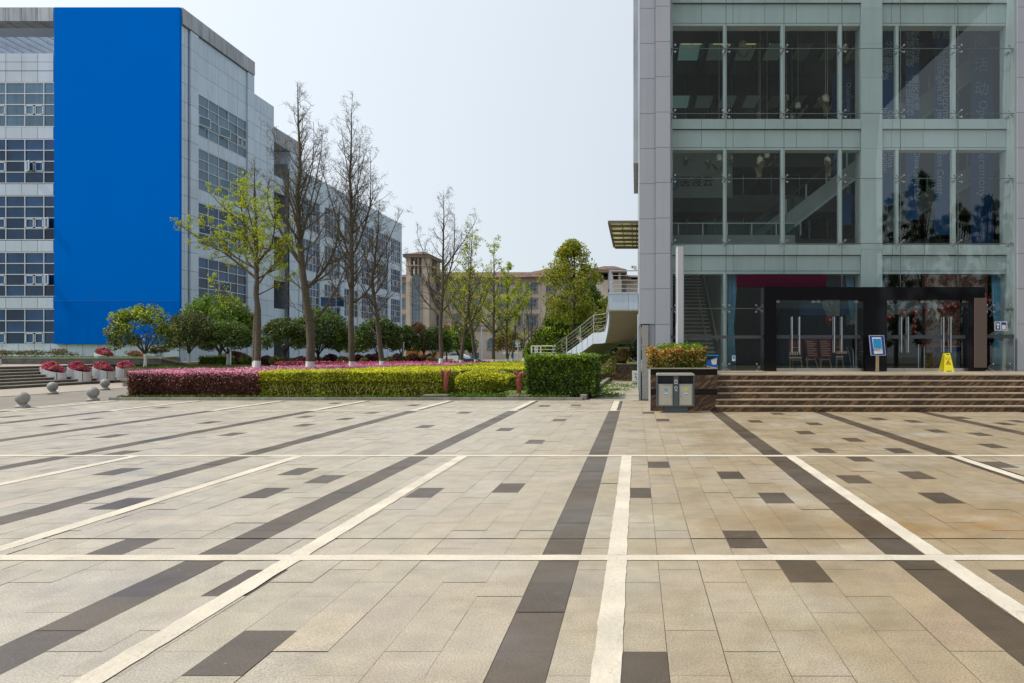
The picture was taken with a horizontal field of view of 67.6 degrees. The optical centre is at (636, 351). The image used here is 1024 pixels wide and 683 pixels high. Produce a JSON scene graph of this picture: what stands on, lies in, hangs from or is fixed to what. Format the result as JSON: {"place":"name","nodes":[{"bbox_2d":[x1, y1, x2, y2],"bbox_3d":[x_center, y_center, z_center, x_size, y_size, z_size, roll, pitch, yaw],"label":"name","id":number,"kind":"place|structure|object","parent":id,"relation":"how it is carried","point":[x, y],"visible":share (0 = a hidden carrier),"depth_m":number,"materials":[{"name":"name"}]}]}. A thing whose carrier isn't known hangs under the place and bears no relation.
{"place":"outdoors","nodes":[
{"label":"outdoors","id":0,"kind":"place"},
{"bbox_2d":[0,382,127,396],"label":"pavement","id":1,"kind":"structure","parent":0,"point":[45,390],"depth_m":31.66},
{"bbox_2d":[0,364,121,388],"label":"terrace steps","id":2,"kind":"structure","parent":1,"relation":"on","point":[12,376],"depth_m":34.62,"materials":[{"name":"stone"}]},
{"bbox_2d":[40,361,66,379],"bbox_3d":[-27.918,0.961,35.900,1.029,1.019,1.029,0,0,0],"label":"flower tub","id":3,"kind":"object","parent":2,"relation":"on","point":[47,368],"visible":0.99,"depth_m":35.65,"materials":[{"name":"concrete"}]},
{"bbox_2d":[67,361,91,381],"bbox_3d":[-27.491,0.960,37.000,0.980,1.021,0.980,0,0,0],"label":"flower tub","id":4,"kind":"object","parent":2,"relation":"on","point":[80,371],"visible":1,"depth_m":36.72,"materials":[{"name":"concrete"}]},
{"bbox_2d":[92,361,114,380],"bbox_3d":[-27.206,0.982,38.300,0.969,0.976,0.969,0,0,0],"label":"flower tub","id":5,"kind":"object","parent":2,"relation":"on","point":[102,370],"visible":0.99,"depth_m":37.99,"materials":[{"name":"concrete"}]},
{"bbox_2d":[124,365,198,377],"bbox_3d":[-24.075,1.142,38.100,2.428,0.916,2.200,0,0,0],"label":"raised bed","id":6,"kind":"object","parent":1,"relation":"on","point":[138,368],"visible":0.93,"depth_m":37.15,"materials":[{"name":"brown stone"}]},
{"bbox_2d":[102,303,177,366],"bbox_3d":[-25.147,-0.782,37.908,3.148,3.372,2.957,0,0,0],"label":"round tree","id":7,"kind":"object","parent":6,"relation":"in","point":[122,318],"visible":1,"depth_m":37.57,"materials":[{"name":"green plant"}]},
{"bbox_2d":[187,364,223,367],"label":"raised bed","id":8,"kind":"object","parent":1,"relation":"on","point":[206,366],"visible":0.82,"depth_m":42.20,"materials":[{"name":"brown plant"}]},
{"bbox_2d":[164,309,218,362],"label":"round tree","id":9,"kind":"object","parent":8,"relation":"in","point":[196,323],"visible":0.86,"depth_m":42.45,"materials":[{"name":"green plant"}]},
{"bbox_2d":[216,364,268,367],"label":"raised bed","id":10,"kind":"object","parent":1,"relation":"on","point":[232,366],"visible":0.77,"depth_m":42.78,"materials":[{"name":"brown stone"}]},
{"bbox_2d":[195,318,252,364],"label":"round tree","id":11,"kind":"object","parent":10,"relation":"in","point":[240,334],"visible":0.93,"depth_m":43.41,"materials":[{"name":"green plant"}]},
{"bbox_2d":[0,361,489,409],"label":"road","id":12,"kind":"structure","parent":0,"point":[10,402],"depth_m":25.72,"materials":[{"name":"concrete"}]},
{"bbox_2d":[14,392,30,407],"bbox_3d":[-17.438,1.373,21.300,0.380,0.455,0.380,0,0,0],"label":"ball bollard","id":13,"kind":"object","parent":12,"relation":"on","point":[22,399],"visible":0.99,"depth_m":21.19,"materials":[{"name":"stone"}]},
{"bbox_2d":[182,359,452,365],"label":"terrace ground","id":14,"kind":"structure","parent":0,"point":[194,362],"depth_m":52.13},
{"bbox_2d":[2,357,177,368],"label":"grass bank","id":15,"kind":"structure","parent":14,"relation":"on","point":[115,365],"depth_m":43.75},
{"bbox_2d":[1,355,160,357],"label":"bank grass","id":16,"kind":"structure","parent":15,"relation":"on","point":[148,356],"depth_m":41.15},
{"bbox_2d":[1,357,190,365],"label":"retaining wall","id":17,"kind":"structure","parent":14,"relation":"on","point":[161,361],"depth_m":40.40,"materials":[{"name":"stone"}]},
{"bbox_2d":[0,7,401,363],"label":"office building","id":18,"kind":"structure","parent":14,"relation":"on","point":[224,107],"depth_m":54.50,"materials":[{"name":"tile"}]},
{"bbox_2d":[0,82,53,126],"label":"window","id":19,"kind":"structure","parent":18,"relation":"in","point":[22,104],"depth_m":51.99,"materials":[{"name":"glass"}]},
{"bbox_2d":[0,139,53,183],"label":"window","id":20,"kind":"structure","parent":18,"relation":"in","point":[14,153],"depth_m":51.99,"materials":[{"name":"glass"}]},
{"bbox_2d":[0,196,53,239],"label":"window","id":21,"kind":"structure","parent":18,"relation":"in","point":[21,217],"depth_m":51.99,"materials":[{"name":"glass"}]},
{"bbox_2d":[0,252,53,296],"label":"window","id":22,"kind":"structure","parent":18,"relation":"in","point":[22,274],"depth_m":51.99,"materials":[{"name":"glass"}]},
{"bbox_2d":[0,309,53,343],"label":"window","id":23,"kind":"structure","parent":18,"relation":"in","point":[17,326],"depth_m":51.99,"materials":[{"name":"glass"}]},
{"bbox_2d":[54,7,181,343],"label":"hoarding","id":24,"kind":"object","parent":18,"relation":"attached to","point":[117,146],"visible":0.84,"depth_m":51.70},
{"bbox_2d":[197,257,246,303],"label":"window","id":25,"kind":"structure","parent":18,"relation":"in","point":[237,278],"depth_m":57.20,"materials":[{"name":"glass"}]},
{"bbox_2d":[198,148,246,205],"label":"window","id":26,"kind":"structure","parent":18,"relation":"in","point":[212,168],"depth_m":56.65,"materials":[{"name":"glass"}]},
{"bbox_2d":[199,94,246,158],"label":"window","id":27,"kind":"structure","parent":18,"relation":"in","point":[219,116],"depth_m":57.48,"materials":[{"name":"glass"}]},
{"bbox_2d":[199,203,246,255],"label":"window","id":28,"kind":"structure","parent":18,"relation":"in","point":[220,218],"depth_m":56.69,"materials":[{"name":"glass"}]},
{"bbox_2d":[302,196,318,233],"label":"window","id":29,"kind":"structure","parent":18,"relation":"in","point":[316,227],"depth_m":73.27,"materials":[{"name":"glass"}]},
{"bbox_2d":[302,280,318,310],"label":"window","id":30,"kind":"structure","parent":18,"relation":"in","point":[313,290],"depth_m":73.72,"materials":[{"name":"glass"}]},
{"bbox_2d":[303,238,318,273],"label":"window","id":31,"kind":"structure","parent":18,"relation":"in","point":[311,264],"depth_m":73.06,"materials":[{"name":"glass"}]},
{"bbox_2d":[325,207,339,240],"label":"window","id":32,"kind":"structure","parent":18,"relation":"in","point":[332,217],"depth_m":77.82,"materials":[{"name":"glass"}]},
{"bbox_2d":[391,298,399,322],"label":"window","id":33,"kind":"structure","parent":18,"relation":"in","point":[395,304],"depth_m":98.50,"materials":[{"name":"glass"}]},
{"bbox_2d":[0,0,637,274],"label":"sky","id":34,"kind":"structure","parent":0,"point":[522,108],"materials":[{"name":"white"}]},
{"bbox_2d":[0,401,1023,682],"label":"plaza","id":35,"kind":"structure","parent":0,"point":[536,621],"depth_m":6.34,"materials":[{"name":"tile"}]},
{"bbox_2d":[0,400,1023,682],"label":"paving lines","id":36,"kind":"object","parent":35,"relation":"on","point":[606,662],"visible":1,"depth_m":5.81,"materials":[{"name":"paint"}]},
{"bbox_2d":[656,373,694,412],"bbox_3d":[1.017,1.083,19.760,0.991,1.033,0.480,0,0,0],"label":"litter bin","id":37,"kind":"object","parent":35,"relation":"on","point":[674,392],"visible":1,"depth_m":19.55,"materials":[{"name":"metal"}]},
{"bbox_2d":[658,384,672,404],"bbox_3d":[0.759,1.127,19.555,0.371,0.560,0.050,0,0,0],"label":"door","id":38,"kind":"structure","parent":37,"relation":"in","point":[665,391],"depth_m":19.55,"materials":[{"name":"metal"}]},
{"bbox_2d":[679,384,691,404],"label":"door","id":39,"kind":"structure","parent":37,"relation":"in","point":[685,390],"depth_m":19.55,"materials":[{"name":"metal"}]},
{"bbox_2d":[648,366,717,410],"bbox_3d":[1.272,1.020,21.889,1.811,1.159,3.462,0,0,0],"label":"stone planter","id":40,"kind":"object","parent":35,"relation":"on","point":[705,388],"visible":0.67,"depth_m":20.17,"materials":[{"name":"brown stone"}]},
{"bbox_2d":[645,341,707,369],"bbox_3d":[1.075,0.098,21.559,1.752,0.828,2.551,0,0,0],"label":"shrub","id":41,"kind":"object","parent":40,"relation":"on","point":[681,355],"visible":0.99,"depth_m":20.44,"materials":[{"name":"plant"}]},
{"bbox_2d":[676,247,683,343],"bbox_3d":[1.321,-1.322,22.900,0.220,3.685,0.600,0,0,0],"label":"sign pylon","id":42,"kind":"object","parent":40,"relation":"on","point":[680,294],"visible":0.79,"depth_m":22.60,"materials":[{"name":"silver metal"}]},
{"bbox_2d":[715,371,1023,411],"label":"entrance steps","id":43,"kind":"structure","parent":35,"relation":"on","point":[867,391],"depth_m":20.73,"materials":[{"name":"brown stone"}]},
{"bbox_2d":[869,335,885,371],"bbox_3d":[7.673,0.068,23.940,0.541,1.171,0.320,0,0,0],"label":"notice board","id":44,"kind":"object","parent":43,"relation":"on","point":[877,345],"visible":0.99,"depth_m":23.88,"materials":[{"name":"metal"}]},
{"bbox_2d":[939,353,953,371],"bbox_3d":[9.983,0.354,24.156,0.380,0.600,0.312,0,0,0],"label":"wet floor sign","id":45,"kind":"object","parent":43,"relation":"on","point":[946,364],"visible":1,"depth_m":24.09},
{"bbox_2d":[467,380,602,396],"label":"lawn","id":46,"kind":"structure","parent":0,"point":[515,391],"depth_m":28.26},
{"bbox_2d":[169,159,302,368],"bbox_3d":[-16.242,-3.158,31.154,5.308,9.530,3.732,0,0,21],"label":"ginkgo tree","id":47,"kind":"object","parent":46,"relation":"on","point":[255,234],"visible":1,"depth_m":30.93,"materials":[{"name":"green plant"}]},
{"bbox_2d":[126,362,472,396],"bbox_3d":[-13.812,1.121,34.763,6.672,1.093,20.894,0,0,12],"label":"hedge","id":48,"kind":"object","parent":46,"relation":"on","point":[244,380],"visible":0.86,"depth_m":24.90,"materials":[{"name":"plant"}]},
{"bbox_2d":[257,81,362,367],"bbox_3d":[-14.515,-5.216,32.866,4.798,13.651,3.186,0,0,0],"label":"ginkgo tree","id":49,"kind":"object","parent":46,"relation":"on","point":[301,228],"visible":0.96,"depth_m":32.98,"materials":[{"name":"brown plant"}]},
{"bbox_2d":[117,391,569,396],"bbox_3d":[-9.638,1.451,24.948,14.937,0.264,0.766,0,0,0],"label":"ground cover","id":50,"kind":"object","parent":46,"relation":"on","point":[454,394],"visible":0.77,"depth_m":24.69,"materials":[{"name":"plant"}]},
{"bbox_2d":[310,90,396,365],"bbox_3d":[-13.655,-5.525,35.871,4.119,14.271,3.011,0,0,0],"label":"ginkgo tree","id":51,"kind":"object","parent":46,"relation":"on","point":[354,211],"visible":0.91,"depth_m":35.93,"materials":[{"name":"brown plant"}]},
{"bbox_2d":[109,378,610,400],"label":"kerb","id":52,"kind":"structure","parent":46,"relation":"on","point":[582,397],"depth_m":24.43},
{"bbox_2d":[354,190,411,365],"bbox_3d":[-13.178,-3.256,37.542,3.137,9.755,2.665,0,0,12],"label":"ginkgo tree","id":53,"kind":"object","parent":46,"relation":"on","point":[378,328],"visible":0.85,"depth_m":37.44,"materials":[{"name":"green plant"}]},
{"bbox_2d":[258,364,526,396],"bbox_3d":[-8.235,1.123,29.848,8.730,1.109,10.337,0,0,0],"label":"hedge","id":54,"kind":"object","parent":46,"relation":"on","point":[410,380],"visible":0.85,"depth_m":24.92,"materials":[{"name":"green plant"}]},
{"bbox_2d":[454,368,516,395],"bbox_3d":[-5.220,1.081,26.170,1.878,1.032,2.304,0,0,0],"label":"bush","id":55,"kind":"object","parent":46,"relation":"on","point":[488,380],"visible":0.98,"depth_m":25.27,"materials":[{"name":"green plant"}]},
{"bbox_2d":[448,360,524,365],"bbox_3d":[-6.701,1.058,43.710,5.175,0.985,14.685,0,0,0],"label":"hedge","id":56,"kind":"object","parent":46,"relation":"on","point":[513,363],"visible":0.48,"depth_m":39.21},
{"bbox_2d":[523,352,602,396],"bbox_3d":[-2.536,0.793,26.298,2.667,1.586,2.717,0,0,0],"label":"hedge","id":57,"kind":"object","parent":46,"relation":"on","point":[557,373],"visible":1,"depth_m":25.12,"materials":[{"name":"green plant"}]},
{"bbox_2d":[453,359,647,400],"bbox_3d":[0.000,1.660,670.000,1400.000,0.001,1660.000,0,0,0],"label":"ground","id":58,"kind":"structure","parent":0,"point":[522,359],"depth_m":124.51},
{"bbox_2d":[395,186,479,362],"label":"ginkgo tree","id":59,"kind":"object","parent":58,"relation":"on","point":[441,309],"visible":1,"depth_m":43.96,"materials":[{"name":"green plant"}]},
{"bbox_2d":[428,219,496,362],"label":"young ginkgo","id":60,"kind":"object","parent":58,"relation":"on","point":[465,329],"visible":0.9,"depth_m":45.03,"materials":[{"name":"green plant"}]},
{"bbox_2d":[495,329,524,360],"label":"round tree","id":61,"kind":"object","parent":58,"relation":"on","point":[500,345],"visible":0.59,"depth_m":89.19,"materials":[{"name":"green plant"}]},
{"bbox_2d":[402,252,646,358],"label":"sandstone building","id":62,"kind":"structure","parent":58,"relation":"on","point":[427,318],"depth_m":164.75,"materials":[{"name":"stone"}]},
{"bbox_2d":[410,274,421,324],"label":"window","id":63,"kind":"structure","parent":62,"relation":"in","point":[415,316],"depth_m":158.95,"materials":[{"name":"glass"}]},
{"bbox_2d":[569,280,603,341],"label":"camphor tree","id":64,"kind":"object","parent":58,"relation":"on","point":[596,293],"visible":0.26,"depth_m":81.25,"materials":[{"name":"green plant"}]},
{"bbox_2d":[586,296,607,336],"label":"camphor tree","id":65,"kind":"object","parent":58,"relation":"on","point":[602,301],"visible":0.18,"depth_m":71.34,"materials":[{"name":"green plant"}]},
{"bbox_2d":[600,363,636,380],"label":"marble wall","id":66,"kind":"structure","parent":58,"relation":"on","point":[624,370],"depth_m":41.00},
{"bbox_2d":[606,338,643,362],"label":"bushy tree","id":67,"kind":"object","parent":58,"relation":"on","point":[633,351],"visible":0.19,"depth_m":61.04,"materials":[{"name":"green plant"}]},
{"bbox_2d":[633,0,1023,399],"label":"glass front building","id":68,"kind":"structure","parent":58,"relation":"on","point":[783,214],"depth_m":25.57,"materials":[{"name":"glass"}]},
{"bbox_2d":[531,267,637,354],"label":"outside stair","id":69,"kind":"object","parent":68,"relation":"attached to","point":[621,317],"visible":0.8,"depth_m":40.01,"materials":[{"name":"concrete"}]},
{"bbox_2d":[608,221,638,248],"bbox_3d":[-0.637,-6.168,40.125,1.474,0.200,8.450,0,0,0],"label":"canopy","id":70,"kind":"object","parent":68,"relation":"attached to","point":[624,234],"visible":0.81,"depth_m":39.49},
{"bbox_2d":[673,153,731,198],"bbox_3d":[2.607,-7.821,33.125,3.259,2.090,0.349,0,0,0],"label":"wall sign","id":71,"kind":"object","parent":68,"relation":"attached to","point":[696,167],"visible":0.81,"depth_m":33.10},
{"bbox_2d":[727,275,736,369],"bbox_3d":[3.308,-1.023,25.995,0.376,3.294,0.145,0,0,0],"label":"curtain","id":72,"kind":"object","parent":68,"relation":"hanging from","point":[731,290],"visible":0.91,"depth_m":25.95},
{"bbox_2d":[736,274,825,286],"bbox_3d":[4.818,-2.353,24.950,2.984,0.416,0.060,0,0,0],"label":"sign board","id":73,"kind":"object","parent":68,"relation":"attached to","point":[780,280],"visible":0.86,"depth_m":24.92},
{"bbox_2d":[776,317,794,370],"bbox_3d":[4.934,-0.514,24.875,0.658,2.325,0.227,0,0,0],"label":"door","id":74,"kind":"structure","parent":68,"relation":"in","point":[791,336],"depth_m":24.87,"materials":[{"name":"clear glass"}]},
{"bbox_2d":[788,341,802,367],"bbox_3d":[5.831,0.143,27.270,0.488,1.042,0.791,0,0,20],"label":"chair","id":75,"kind":"object","parent":68,"relation":"on","point":[795,355],"visible":0.86,"depth_m":26.98,"materials":[{"name":"brown wood"}]},
{"bbox_2d":[795,317,816,370],"bbox_3d":[5.620,-0.514,24.875,0.699,2.325,0.227,0,0,0],"label":"door","id":76,"kind":"structure","parent":68,"relation":"in","point":[798,336],"depth_m":24.87,"materials":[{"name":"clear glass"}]},
{"bbox_2d":[805,339,818,367],"bbox_3d":[6.310,0.107,27.346,0.523,1.114,0.739,0,0,0],"label":"chair","id":77,"kind":"object","parent":68,"relation":"on","point":[811,348],"visible":0.94,"depth_m":26.98,"materials":[{"name":"brown wood"}]},
{"bbox_2d":[817,31,833,115],"bbox_3d":[7.183,-12.674,28.499,1.012,7.452,0.274,0,0,-43],"label":"pendant lamp","id":78,"kind":"object","parent":68,"relation":"hanging from","point":[824,99],"visible":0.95,"depth_m":28.43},
{"bbox_2d":[819,339,831,367],"bbox_3d":[6.809,0.107,27.346,0.513,1.114,0.739,0,0,0],"label":"chair","id":79,"kind":"object","parent":68,"relation":"on","point":[825,350],"visible":0.91,"depth_m":26.98,"materials":[{"name":"brown wood"}]},
{"bbox_2d":[817,317,837,370],"bbox_3d":[6.323,-0.514,24.875,0.690,2.325,0.227,0,0,0],"label":"door","id":80,"kind":"structure","parent":68,"relation":"in","point":[833,336],"depth_m":24.87,"materials":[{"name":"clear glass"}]},
{"bbox_2d":[824,31,831,176],"bbox_3d":[7.259,-10.042,28.500,0.250,6.804,0.924,0,0,22],"label":"pendant lamp","id":81,"kind":"object","parent":68,"relation":"hanging from","point":[827,161],"visible":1,"depth_m":28.46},
{"bbox_2d":[832,75,836,197],"bbox_3d":[8.192,-8.897,31.005,0.223,5.063,0.030,0,0,0],"label":"hanging banner","id":82,"kind":"object","parent":68,"relation":"hanging from","point":[834,116],"visible":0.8,"depth_m":31.00,"materials":[{"name":"fabric"}]},
{"bbox_2d":[843,70,850,224],"bbox_3d":[8.430,-8.160,30.005,0.340,6.200,0.030,0,0,0],"label":"hanging banner","id":83,"kind":"object","parent":68,"relation":"hanging from","point":[847,107],"visible":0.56,"depth_m":30.00,"materials":[{"name":"fabric"}]},
{"bbox_2d":[838,317,860,370],"bbox_3d":[7.058,-0.514,24.875,0.764,2.325,0.227,0,0,0],"label":"door","id":84,"kind":"structure","parent":68,"relation":"in","point":[841,336],"depth_m":24.86,"materials":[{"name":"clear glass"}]},
{"bbox_2d":[882,31,893,204],"bbox_3d":[9.295,-9.044,27.805,0.462,7.228,0.030,0,0,0],"label":"hanging banner","id":85,"kind":"object","parent":68,"relation":"hanging from","point":[887,107],"visible":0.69,"depth_m":27.80,"materials":[{"name":"fabric"}]},
{"bbox_2d":[905,31,919,219],"bbox_3d":[10.385,-8.892,28.205,0.542,7.896,0.030,0,0,0],"label":"hanging banner","id":86,"kind":"object","parent":68,"relation":"hanging from","point":[912,91],"visible":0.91,"depth_m":28.20,"materials":[{"name":"fabric"}]},
{"bbox_2d":[904,317,924,370],"bbox_3d":[9.223,-0.514,24.875,0.690,2.325,0.227,0,0,0],"label":"door","id":87,"kind":"structure","parent":68,"relation":"in","point":[906,336],"depth_m":24.87,"materials":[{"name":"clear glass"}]},
{"bbox_2d":[925,317,945,370],"bbox_3d":[9.922,-0.514,24.875,0.690,2.325,0.227,0,0,0],"label":"door","id":88,"kind":"structure","parent":68,"relation":"in","point":[941,336],"depth_m":24.87,"materials":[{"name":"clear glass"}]},
{"bbox_2d":[933,31,949,234],"bbox_3d":[11.543,-8.671,28.405,0.764,8.520,0.030,0,0,0],"label":"hanging banner","id":89,"kind":"object","parent":68,"relation":"hanging from","point":[941,105],"visible":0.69,"depth_m":28.40,"materials":[{"name":"fabric"}]},
{"bbox_2d":[946,317,965,370],"bbox_3d":[10.591,-0.514,24.875,0.633,2.325,0.227,0,0,0],"label":"door","id":90,"kind":"structure","parent":68,"relation":"in","point":[948,336],"depth_m":24.86,"materials":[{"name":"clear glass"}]},
{"bbox_2d":[971,31,992,242],"bbox_3d":[13.185,-8.580,28.605,0.858,8.885,0.030,0,0,0],"label":"hanging banner","id":91,"kind":"object","parent":68,"relation":"hanging from","point":[981,163],"visible":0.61,"depth_m":28.60,"materials":[{"name":"fabric"}]},
{"bbox_2d":[991,275,1000,368],"bbox_3d":[12.520,-1.031,25.995,0.441,3.277,0.145,0,0,0],"label":"curtain","id":92,"kind":"object","parent":68,"relation":"hanging from","point":[995,281],"visible":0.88,"depth_m":25.95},
{"bbox_2d":[584,381,638,400],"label":"path","id":93,"kind":"structure","parent":0,"point":[632,394],"depth_m":27.01,"materials":[{"name":"concrete"}]},
{"bbox_2d":[589,379,636,397],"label":"weeds","id":94,"kind":"object","parent":93,"relation":"on","point":[608,390],"visible":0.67,"depth_m":30.44,"materials":[{"name":"green plant"}]},
{"bbox_2d":[933,346,959,367],"bbox_3d":[12.124,0.224,28.375,1.512,0.859,0.850,0,0,0],"label":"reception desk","id":95,"kind":"object","parent":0,"point":[955,357],"visible":0.43,"depth_m":28.05,"materials":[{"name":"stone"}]},
{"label":"garden ground","id":96,"kind":"structure","parent":0,"visible":0},
{"bbox_2d":[179,291,253,355],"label":"round tree","id":97,"kind":"object","parent":96,"relation":"on","point":[228,311],"visible":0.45,"depth_m":49.37,"materials":[{"name":"green plant"}]},
{"bbox_2d":[198,354,235,365],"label":"hedge","id":98,"kind":"object","parent":96,"relation":"on","point":[214,360],"visible":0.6,"depth_m":44.08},
{"bbox_2d":[261,316,305,363],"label":"round tree","id":99,"kind":"object","parent":96,"relation":"on","point":[277,328],"visible":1,"depth_m":46.49,"materials":[{"name":"green plant"}]},
{"bbox_2d":[290,305,348,362],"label":"round tree","id":100,"kind":"object","parent":96,"relation":"on","point":[339,336],"visible":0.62,"depth_m":50.38,"materials":[{"name":"green plant"}]},
{"bbox_2d":[354,316,403,360],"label":"round tree","id":101,"kind":"object","parent":96,"relation":"on","point":[389,334],"visible":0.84,"depth_m":50.41,"materials":[{"name":"green plant"}]},
{"bbox_2d":[274,360,504,366],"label":"azalea bed","id":102,"kind":"object","parent":96,"relation":"on","point":[295,363],"visible":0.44,"depth_m":45.67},
{"bbox_2d":[387,324,420,354],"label":"round tree","id":103,"kind":"object","parent":96,"relation":"on","point":[411,340],"visible":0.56,"depth_m":54.60,"materials":[{"name":"green plant"}]},
{"bbox_2d":[419,325,452,356],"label":"round tree","id":104,"kind":"object","parent":96,"relation":"on","point":[432,333],"visible":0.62,"depth_m":61.52,"materials":[{"name":"green plant"}]},
{"bbox_2d":[445,324,478,360],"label":"round tree","id":105,"kind":"object","parent":96,"relation":"on","point":[456,343],"visible":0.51,"depth_m":67.27,"materials":[{"name":"green plant"}]},
{"bbox_2d":[434,233,495,362],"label":"young ginkgo","id":106,"kind":"object","parent":96,"relation":"on","point":[465,286],"visible":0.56,"depth_m":47.07,"materials":[{"name":"green plant"}]},
{"bbox_2d":[461,235,523,361],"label":"young ginkgo","id":107,"kind":"object","parent":96,"relation":"on","point":[494,313],"visible":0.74,"depth_m":48.94,"materials":[{"name":"green plant"}]},
{"bbox_2d":[475,261,530,361],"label":"young ginkgo","id":108,"kind":"object","parent":96,"relation":"on","point":[508,283],"visible":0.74,"depth_m":49.99,"materials":[{"name":"green plant"}]},
{"bbox_2d":[504,273,532,360],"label":"young ginkgo","id":109,"kind":"object","parent":96,"relation":"on","point":[515,325],"visible":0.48,"depth_m":52.97,"materials":[{"name":"green plant"}]},
{"bbox_2d":[513,272,548,345],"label":"young ginkgo","id":110,"kind":"object","parent":96,"relation":"on","point":[532,320],"visible":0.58,"depth_m":65.99,"materials":[{"name":"green plant"}]},
{"bbox_2d":[534,313,579,353],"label":"camphor tree","id":111,"kind":"object","parent":96,"relation":"on","point":[555,331],"visible":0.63,"depth_m":65.05,"materials":[{"name":"green plant"}]},
{"bbox_2d":[536,238,603,347],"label":"camphor tree","id":112,"kind":"object","parent":96,"relation":"on","point":[563,268],"visible":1,"depth_m":59.29,"materials":[{"name":"green plant"}]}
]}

